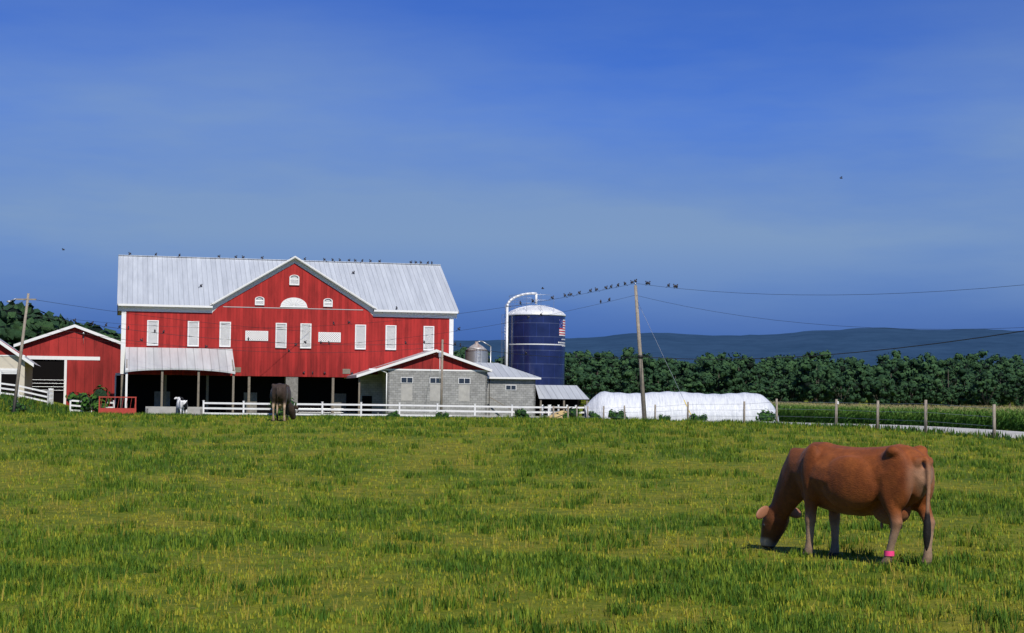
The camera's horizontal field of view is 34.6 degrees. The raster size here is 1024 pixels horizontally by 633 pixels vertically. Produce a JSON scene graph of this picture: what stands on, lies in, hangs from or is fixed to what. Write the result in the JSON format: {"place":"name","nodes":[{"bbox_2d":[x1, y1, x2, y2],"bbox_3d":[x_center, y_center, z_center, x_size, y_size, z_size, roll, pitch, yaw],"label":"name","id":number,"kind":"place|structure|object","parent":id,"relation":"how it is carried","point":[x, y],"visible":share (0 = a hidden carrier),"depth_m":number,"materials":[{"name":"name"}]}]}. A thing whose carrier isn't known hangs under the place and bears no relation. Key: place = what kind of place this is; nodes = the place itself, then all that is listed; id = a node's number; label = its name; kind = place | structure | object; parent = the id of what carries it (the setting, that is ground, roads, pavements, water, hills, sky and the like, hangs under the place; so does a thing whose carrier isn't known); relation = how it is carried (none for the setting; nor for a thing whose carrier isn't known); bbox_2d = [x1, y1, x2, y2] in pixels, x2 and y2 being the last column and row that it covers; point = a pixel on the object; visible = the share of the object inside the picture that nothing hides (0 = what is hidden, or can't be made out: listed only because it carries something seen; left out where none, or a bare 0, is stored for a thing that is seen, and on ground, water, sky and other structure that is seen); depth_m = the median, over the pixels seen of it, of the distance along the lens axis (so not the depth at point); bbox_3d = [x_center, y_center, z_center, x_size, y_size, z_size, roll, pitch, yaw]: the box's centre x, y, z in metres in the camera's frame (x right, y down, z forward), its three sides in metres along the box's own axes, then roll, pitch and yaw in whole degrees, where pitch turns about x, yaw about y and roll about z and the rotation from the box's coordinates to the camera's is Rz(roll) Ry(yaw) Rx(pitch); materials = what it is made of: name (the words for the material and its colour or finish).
{"place":"outdoors","nodes":[
{"label":"outdoors","id":0,"kind":"place"},
{"bbox_2d":[465,341,490,362],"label":"feed bin","id":1,"kind":"object","parent":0,"point":[475,355],"visible":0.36,"depth_m":164.17,"materials":[{"name":"silver metal"}]},
{"bbox_2d":[0,395,1023,632],"bbox_3d":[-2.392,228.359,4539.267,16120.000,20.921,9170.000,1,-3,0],"label":"terrain","id":2,"kind":"structure","parent":0,"point":[523,595],"depth_m":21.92,"materials":[{"name":"green plant"}]},
{"bbox_2d":[0,306,32,349],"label":"yard tree","id":3,"kind":"object","parent":2,"relation":"on","point":[12,333],"visible":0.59,"depth_m":235.08,"materials":[{"name":"green plant"}]},
{"bbox_2d":[9,401,27,412],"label":"weed bush","id":4,"kind":"object","parent":2,"relation":"on","point":[21,407],"visible":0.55,"depth_m":131.83,"materials":[{"name":"green plant"}]},
{"bbox_2d":[0,339,38,398],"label":"shed","id":5,"kind":"structure","parent":2,"relation":"on","point":[9,356],"depth_m":149.51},
{"bbox_2d":[6,293,35,411],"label":"utility pole","id":6,"kind":"object","parent":2,"relation":"on","point":[19,362],"visible":0.93,"depth_m":122.92,"materials":[{"name":"brown wood"}]},
{"bbox_2d":[0,283,1023,359],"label":"power lines","id":7,"kind":"object","parent":6,"relation":"attached to","point":[519,320],"visible":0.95,"depth_m":126.22,"materials":[{"name":"black metal"}]},
{"bbox_2d":[1,300,42,318],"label":"yard tree","id":8,"kind":"object","parent":2,"relation":"on","point":[18,308],"visible":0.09,"depth_m":249.50,"materials":[{"name":"green plant"}]},
{"bbox_2d":[0,383,48,402],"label":"white fence","id":9,"kind":"object","parent":2,"relation":"on","point":[47,396],"visible":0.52,"depth_m":140.16,"materials":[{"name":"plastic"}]},
{"bbox_2d":[6,311,63,344],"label":"yard tree","id":10,"kind":"object","parent":2,"relation":"on","point":[47,322],"visible":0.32,"depth_m":235.97,"materials":[{"name":"green plant"}]},
{"bbox_2d":[47,313,73,328],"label":"yard tree","id":11,"kind":"object","parent":2,"relation":"on","point":[64,324],"visible":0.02,"depth_m":241.49,"materials":[{"name":"green plant"}]},
{"bbox_2d":[14,324,120,410],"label":"shed","id":12,"kind":"structure","parent":2,"relation":"on","point":[68,364],"depth_m":169.83,"materials":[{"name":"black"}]},
{"bbox_2d":[65,392,89,409],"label":"weed bush","id":13,"kind":"object","parent":2,"relation":"on","point":[72,396],"visible":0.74,"depth_m":136.53,"materials":[{"name":"green plant"}]},
{"bbox_2d":[69,399,114,412],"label":"white fence","id":14,"kind":"object","parent":2,"relation":"on","point":[113,402],"visible":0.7,"depth_m":136.25,"materials":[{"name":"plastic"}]},
{"bbox_2d":[79,385,111,412],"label":"weed bush","id":15,"kind":"object","parent":2,"relation":"on","point":[87,402],"visible":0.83,"depth_m":135.82,"materials":[{"name":"green plant"}]},
{"bbox_2d":[81,323,120,337],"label":"yard tree","id":16,"kind":"object","parent":2,"relation":"on","point":[95,328],"visible":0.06,"depth_m":240.87,"materials":[{"name":"green plant"}]},
{"bbox_2d":[96,327,120,340],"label":"yard tree","id":17,"kind":"object","parent":2,"relation":"on","point":[107,333],"visible":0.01,"depth_m":238.51,"materials":[{"name":"green plant"}]},
{"bbox_2d":[98,396,136,413],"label":"red hay feeder","id":18,"kind":"object","parent":2,"relation":"on","point":[120,410],"visible":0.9,"depth_m":125.32,"materials":[{"name":"metal"}]},
{"bbox_2d":[125,347,234,412],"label":"lean to awning","id":19,"kind":"object","parent":2,"relation":"on","point":[161,359],"visible":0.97,"depth_m":144.30,"materials":[{"name":"metal"}]},
{"bbox_2d":[174,397,187,413],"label":"cow","id":20,"kind":"object","parent":2,"relation":"on","point":[182,406],"visible":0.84,"depth_m":125.10,"materials":[{"name":"white fur"}]},
{"bbox_2d":[270,383,298,420],"bbox_3d":[-9.021,3.371,64.771,0.843,1.471,2.933,0,-3,4],"label":"dark cow grazing","id":21,"kind":"object","parent":2,"relation":"on","point":[280,395],"visible":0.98,"depth_m":63.60,"materials":[{"name":"brown fur"}]},
{"bbox_2d":[118,257,457,416],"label":"bank barn","id":22,"kind":"structure","parent":2,"relation":"on","point":[298,298],"depth_m":149.75,"materials":[{"name":"red wood"}]},
{"bbox_2d":[117,255,458,314],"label":"barn roof","id":23,"kind":"structure","parent":22,"relation":"on","point":[163,280],"depth_m":154.39,"materials":[{"name":"metal"}]},
{"bbox_2d":[62,176,841,373],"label":"birds","id":24,"kind":"object","parent":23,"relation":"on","point":[570,294],"visible":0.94,"depth_m":129.81,"materials":[{"name":"grey"}]},
{"bbox_2d":[145,406,586,417],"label":"concrete feed bunk","id":25,"kind":"object","parent":2,"relation":"on","point":[162,410],"visible":0.29,"depth_m":126.69,"materials":[{"name":"grey concrete"}]},
{"bbox_2d":[202,400,585,416],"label":"white fence","id":26,"kind":"object","parent":2,"relation":"on","point":[436,406],"visible":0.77,"depth_m":130.99,"materials":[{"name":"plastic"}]},
{"bbox_2d":[439,339,443,413],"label":"utility pole","id":27,"kind":"object","parent":2,"relation":"on","point":[441,386],"visible":0.83,"depth_m":139.83,"materials":[{"name":"brown wood"}]},
{"bbox_2d":[344,349,588,416],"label":"milk house","id":28,"kind":"structure","parent":2,"relation":"on","point":[413,379],"depth_m":147.23,"materials":[{"name":"concrete"}]},
{"bbox_2d":[0,391,1023,440],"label":"fence line weeds","id":29,"kind":"object","parent":2,"relation":"on","point":[7,399],"visible":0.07,"depth_m":125.13,"materials":[{"name":"green plant"}]},
{"bbox_2d":[514,408,530,417],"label":"weed bush","id":30,"kind":"object","parent":2,"relation":"on","point":[522,413],"visible":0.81,"depth_m":132.45,"materials":[{"name":"green plant"}]},
{"bbox_2d":[501,292,565,384],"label":"silo","id":31,"kind":"object","parent":2,"relation":"on","point":[542,336],"visible":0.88,"depth_m":168.53,"materials":[{"name":"blue metal"}]},
{"bbox_2d":[562,407,580,417],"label":"weed bush","id":32,"kind":"object","parent":2,"relation":"on","point":[572,412],"visible":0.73,"depth_m":132.72,"materials":[{"name":"green plant"}]},
{"bbox_2d":[565,369,587,400],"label":"forest tree","id":33,"kind":"object","parent":2,"relation":"on","point":[572,380],"visible":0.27,"depth_m":640.87,"materials":[{"name":"green plant"}]},
{"bbox_2d":[567,362,587,404],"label":"forest tree","id":34,"kind":"object","parent":2,"relation":"on","point":[581,366],"visible":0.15,"depth_m":670.34,"materials":[{"name":"green plant"}]},
{"bbox_2d":[565,352,594,403],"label":"forest tree","id":35,"kind":"object","parent":2,"relation":"on","point":[585,359],"visible":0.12,"depth_m":684.11,"materials":[{"name":"green plant"}]},
{"bbox_2d":[576,372,607,400],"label":"forest tree","id":36,"kind":"object","parent":2,"relation":"on","point":[596,386],"visible":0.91,"depth_m":637.38,"materials":[{"name":"green plant"}]},
{"bbox_2d":[584,350,606,364],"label":"forest tree","id":37,"kind":"object","parent":2,"relation":"on","point":[597,356],"visible":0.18,"depth_m":871.77,"materials":[{"name":"green plant"}]},
{"bbox_2d":[579,363,619,394],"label":"forest tree","id":38,"kind":"object","parent":2,"relation":"on","point":[587,368],"visible":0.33,"depth_m":662.61,"materials":[{"name":"green plant"}]},
{"bbox_2d":[584,362,615,394],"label":"forest tree","id":39,"kind":"object","parent":2,"relation":"on","point":[604,370],"visible":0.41,"depth_m":659.13,"materials":[{"name":"green plant"}]},
{"bbox_2d":[608,409,627,419],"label":"lane bush","id":40,"kind":"object","parent":2,"relation":"on","point":[618,416],"visible":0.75,"depth_m":121.40,"materials":[{"name":"green plant"}]},
{"bbox_2d":[611,347,652,385],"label":"forest tree","id":41,"kind":"object","parent":2,"relation":"on","point":[628,352],"visible":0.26,"depth_m":681.17,"materials":[{"name":"green plant"}]},
{"bbox_2d":[620,353,657,392],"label":"forest tree","id":42,"kind":"object","parent":2,"relation":"on","point":[628,372],"visible":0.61,"depth_m":644.54,"materials":[{"name":"green plant"}]},
{"bbox_2d":[645,382,664,392],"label":"forest tree","id":43,"kind":"object","parent":2,"relation":"on","point":[657,387],"visible":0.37,"depth_m":631.60,"materials":[{"name":"green plant"}]},
{"bbox_2d":[639,367,679,390],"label":"forest tree","id":44,"kind":"object","parent":2,"relation":"on","point":[662,375],"visible":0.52,"depth_m":641.60,"materials":[{"name":"green plant"}]},
{"bbox_2d":[634,283,690,418],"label":"utility pole","id":45,"kind":"object","parent":2,"relation":"on","point":[643,401],"visible":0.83,"depth_m":124.89,"materials":[{"name":"brown wood"}]},
{"bbox_2d":[656,361,694,390],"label":"forest tree","id":46,"kind":"object","parent":2,"relation":"on","point":[676,369],"visible":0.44,"depth_m":660.76,"materials":[{"name":"green plant"}]},
{"bbox_2d":[663,378,687,391],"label":"forest tree","id":47,"kind":"object","parent":2,"relation":"on","point":[671,385],"visible":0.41,"depth_m":628.42,"materials":[{"name":"green plant"}]},
{"bbox_2d":[582,391,778,421],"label":"silage bag","id":48,"kind":"object","parent":2,"relation":"on","point":[717,407],"visible":0.77,"depth_m":135.52,"materials":[{"name":"plastic"}]},
{"bbox_2d":[682,376,709,393],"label":"forest tree","id":49,"kind":"object","parent":2,"relation":"on","point":[699,384],"visible":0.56,"depth_m":640.80,"materials":[{"name":"green plant"}]},
{"bbox_2d":[678,371,717,392],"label":"forest tree","id":50,"kind":"object","parent":2,"relation":"on","point":[711,379],"visible":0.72,"depth_m":645.11,"materials":[{"name":"green plant"}]},
{"bbox_2d":[689,413,707,420],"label":"lane bush","id":51,"kind":"object","parent":2,"relation":"on","point":[697,417],"visible":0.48,"depth_m":117.72,"materials":[{"name":"green plant"}]},
{"bbox_2d":[695,352,729,381],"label":"forest tree","id":52,"kind":"object","parent":2,"relation":"on","point":[718,356],"visible":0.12,"depth_m":732.42,"materials":[{"name":"green plant"}]},
{"bbox_2d":[696,358,744,393],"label":"forest tree","id":53,"kind":"object","parent":2,"relation":"on","point":[726,368],"visible":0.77,"depth_m":650.70,"materials":[{"name":"green plant"}]},
{"bbox_2d":[718,373,745,392],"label":"forest tree","id":54,"kind":"object","parent":2,"relation":"on","point":[738,388],"visible":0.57,"depth_m":651.59,"materials":[{"name":"green plant"}]},
{"bbox_2d":[720,352,760,392],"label":"forest tree","id":55,"kind":"object","parent":2,"relation":"on","point":[747,366],"visible":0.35,"depth_m":664.35,"materials":[{"name":"green plant"}]},
{"bbox_2d":[746,384,770,400],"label":"forest tree","id":56,"kind":"object","parent":2,"relation":"on","point":[764,391],"visible":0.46,"depth_m":630.62,"materials":[{"name":"green plant"}]},
{"bbox_2d":[742,364,778,387],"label":"forest tree","id":57,"kind":"object","parent":2,"relation":"on","point":[762,370],"visible":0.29,"depth_m":674.28,"materials":[{"name":"green plant"}]},
{"bbox_2d":[755,408,774,421],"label":"lane bush","id":58,"kind":"object","parent":2,"relation":"on","point":[768,415],"visible":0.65,"depth_m":130.66,"materials":[{"name":"green plant"}]},
{"bbox_2d":[758,379,781,400],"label":"forest tree","id":59,"kind":"object","parent":2,"relation":"on","point":[767,383],"visible":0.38,"depth_m":654.10,"materials":[{"name":"green plant"}]},
{"bbox_2d":[552,399,995,437],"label":"wire fence posts","id":60,"kind":"object","parent":2,"relation":"on","point":[836,402],"visible":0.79,"depth_m":70.35,"materials":[{"name":"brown wood"}]},
{"bbox_2d":[768,386,789,403],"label":"forest tree","id":61,"kind":"object","parent":2,"relation":"on","point":[777,391],"visible":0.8,"depth_m":637.88,"materials":[{"name":"green plant"}]},
{"bbox_2d":[764,362,795,396],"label":"forest tree","id":62,"kind":"object","parent":2,"relation":"on","point":[777,369],"visible":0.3,"depth_m":688.37,"materials":[{"name":"green plant"}]},
{"bbox_2d":[767,354,798,377],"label":"forest tree","id":63,"kind":"object","parent":2,"relation":"on","point":[775,361],"visible":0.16,"depth_m":716.03,"materials":[{"name":"green plant"}]},
{"bbox_2d":[776,368,804,401],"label":"forest tree","id":64,"kind":"object","parent":2,"relation":"on","point":[792,374],"visible":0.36,"depth_m":653.53,"materials":[{"name":"green plant"}]},
{"bbox_2d":[779,377,803,403],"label":"forest tree","id":65,"kind":"object","parent":2,"relation":"on","point":[793,381],"visible":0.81,"depth_m":645.62,"materials":[{"name":"green plant"}]},
{"bbox_2d":[796,350,840,401],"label":"forest tree","id":66,"kind":"object","parent":2,"relation":"on","point":[833,369],"visible":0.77,"depth_m":638.63,"materials":[{"name":"green plant"}]},
{"bbox_2d":[806,383,833,405],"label":"forest tree","id":67,"kind":"object","parent":2,"relation":"on","point":[814,391],"visible":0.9,"depth_m":630.56,"materials":[{"name":"green plant"}]},
{"bbox_2d":[825,374,859,405],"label":"forest tree","id":68,"kind":"object","parent":2,"relation":"on","point":[841,388],"visible":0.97,"depth_m":627.83,"materials":[{"name":"green plant"}]},
{"bbox_2d":[756,442,934,564],"bbox_3d":[3.370,1.891,16.889,0.722,1.206,2.436,3,-4,-36],"label":"cow","id":69,"kind":"object","parent":2,"relation":"on","point":[892,486],"visible":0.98,"depth_m":16.38,"materials":[{"name":"brown"}]},
{"bbox_2d":[834,357,865,406],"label":"forest tree","id":70,"kind":"object","parent":2,"relation":"on","point":[858,367],"visible":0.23,"depth_m":656.00,"materials":[{"name":"green plant"}]},
{"bbox_2d":[843,375,869,405],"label":"forest tree","id":71,"kind":"object","parent":2,"relation":"on","point":[862,381],"visible":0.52,"depth_m":647.68,"materials":[{"name":"green plant"}]},
{"bbox_2d":[713,421,1023,437],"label":"gravel lane","id":72,"kind":"structure","parent":2,"relation":"on","point":[1013,433],"depth_m":64.38,"materials":[{"name":"grey gravel"}]},
{"bbox_2d":[851,364,885,406],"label":"forest tree","id":73,"kind":"object","parent":2,"relation":"on","point":[867,367],"visible":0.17,"depth_m":664.59,"materials":[{"name":"green plant"}]},
{"bbox_2d":[857,366,888,406],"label":"forest tree","id":74,"kind":"object","parent":2,"relation":"on","point":[869,372],"visible":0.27,"depth_m":653.16,"materials":[{"name":"green plant"}]},
{"bbox_2d":[863,376,898,406],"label":"forest tree","id":75,"kind":"object","parent":2,"relation":"on","point":[874,385],"visible":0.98,"depth_m":632.24,"materials":[{"name":"green plant"}]},
{"bbox_2d":[875,349,902,365],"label":"forest tree","id":76,"kind":"object","parent":2,"relation":"on","point":[896,355],"visible":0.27,"depth_m":869.45,"materials":[{"name":"green plant"}]},
{"bbox_2d":[875,359,913,407],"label":"forest tree","id":77,"kind":"object","parent":2,"relation":"on","point":[901,366],"visible":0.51,"depth_m":651.90,"materials":[{"name":"green plant"}]},
{"bbox_2d":[887,389,906,407],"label":"forest tree","id":78,"kind":"object","parent":2,"relation":"on","point":[894,402],"visible":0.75,"depth_m":639.02,"materials":[{"name":"green plant"}]},
{"bbox_2d":[890,356,922,396],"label":"forest tree","id":79,"kind":"object","parent":2,"relation":"on","point":[913,369],"visible":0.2,"depth_m":668.56,"materials":[{"name":"green plant"}]},
{"bbox_2d":[899,381,922,406],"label":"forest tree","id":80,"kind":"object","parent":2,"relation":"on","point":[912,385],"visible":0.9,"depth_m":642.68,"materials":[{"name":"green plant"}]},
{"bbox_2d":[898,376,928,406],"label":"forest tree","id":81,"kind":"object","parent":2,"relation":"on","point":[916,379],"visible":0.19,"depth_m":656.31,"materials":[{"name":"green plant"}]},
{"bbox_2d":[901,357,946,407],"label":"forest tree","id":82,"kind":"object","parent":2,"relation":"on","point":[928,368],"visible":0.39,"depth_m":662.55,"materials":[{"name":"green plant"}]},
{"bbox_2d":[915,374,946,406],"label":"forest tree","id":83,"kind":"object","parent":2,"relation":"on","point":[930,396],"visible":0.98,"depth_m":640.66,"materials":[{"name":"green plant"}]},
{"bbox_2d":[924,354,953,406],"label":"forest tree","id":84,"kind":"object","parent":2,"relation":"on","point":[931,359],"visible":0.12,"depth_m":708.58,"materials":[{"name":"green plant"}]},
{"bbox_2d":[941,392,960,407],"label":"forest tree","id":85,"kind":"object","parent":2,"relation":"on","point":[949,399],"visible":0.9,"depth_m":642.21,"materials":[{"name":"green plant"}]},
{"bbox_2d":[934,359,969,400],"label":"forest tree","id":86,"kind":"object","parent":2,"relation":"on","point":[961,372],"visible":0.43,"depth_m":674.82,"materials":[{"name":"green plant"}]},
{"bbox_2d":[942,385,968,405],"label":"forest tree","id":87,"kind":"object","parent":2,"relation":"on","point":[954,389],"visible":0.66,"depth_m":643.97,"materials":[{"name":"green plant"}]},
{"bbox_2d":[952,353,979,376],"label":"forest tree","id":88,"kind":"object","parent":2,"relation":"on","point":[964,363],"visible":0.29,"depth_m":812.21,"materials":[{"name":"green plant"}]},
{"bbox_2d":[959,379,993,406],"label":"forest tree","id":89,"kind":"object","parent":2,"relation":"on","point":[967,392],"visible":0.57,"depth_m":637.08,"materials":[{"name":"green plant"}]},
{"bbox_2d":[965,349,992,364],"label":"forest tree","id":90,"kind":"object","parent":2,"relation":"on","point":[981,354],"visible":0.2,"depth_m":1181.56,"materials":[{"name":"green plant"}]},
{"bbox_2d":[967,363,992,393],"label":"forest tree","id":91,"kind":"object","parent":2,"relation":"on","point":[978,366],"visible":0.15,"depth_m":731.18,"materials":[{"name":"green plant"}]},
{"bbox_2d":[971,370,1004,407],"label":"forest tree","id":92,"kind":"object","parent":2,"relation":"on","point":[980,378],"visible":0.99,"depth_m":627.40,"materials":[{"name":"green plant"}]},
{"bbox_2d":[983,353,1007,366],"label":"forest tree","id":93,"kind":"object","parent":2,"relation":"on","point":[990,361],"visible":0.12,"depth_m":885.67,"materials":[{"name":"green plant"}]},
{"bbox_2d":[985,388,1006,408],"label":"forest tree","id":94,"kind":"object","parent":2,"relation":"on","point":[1002,403],"visible":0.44,"depth_m":635.72,"materials":[{"name":"green plant"}]},
{"bbox_2d":[987,365,1015,404],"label":"forest tree","id":95,"kind":"object","parent":2,"relation":"on","point":[1005,370],"visible":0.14,"depth_m":658.27,"materials":[{"name":"green plant"}]},
{"bbox_2d":[992,361,1023,407],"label":"forest tree","id":96,"kind":"object","parent":2,"relation":"on","point":[1005,364],"visible":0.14,"depth_m":675.58,"materials":[{"name":"green plant"}]},
{"bbox_2d":[999,369,1023,408],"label":"forest tree","id":97,"kind":"object","parent":2,"relation":"on","point":[1017,381],"visible":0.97,"depth_m":632.61,"materials":[{"name":"green plant"}]},
{"bbox_2d":[0,0,1023,340],"label":"sky","id":98,"kind":"structure","parent":0,"point":[512,147],"materials":[{"name":"blue"}]},
{"bbox_2d":[453,327,1023,365],"bbox_3d":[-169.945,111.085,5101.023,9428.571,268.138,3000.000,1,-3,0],"label":"mountain ridge","id":99,"kind":"structure","parent":0,"point":[690,348],"depth_m":5349.66,"materials":[{"name":"blue"}]},
{"bbox_2d":[771,401,1023,431],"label":"corn field","id":100,"kind":"structure","parent":0,"point":[1010,419],"depth_m":189.03,"materials":[{"name":"green plant"}]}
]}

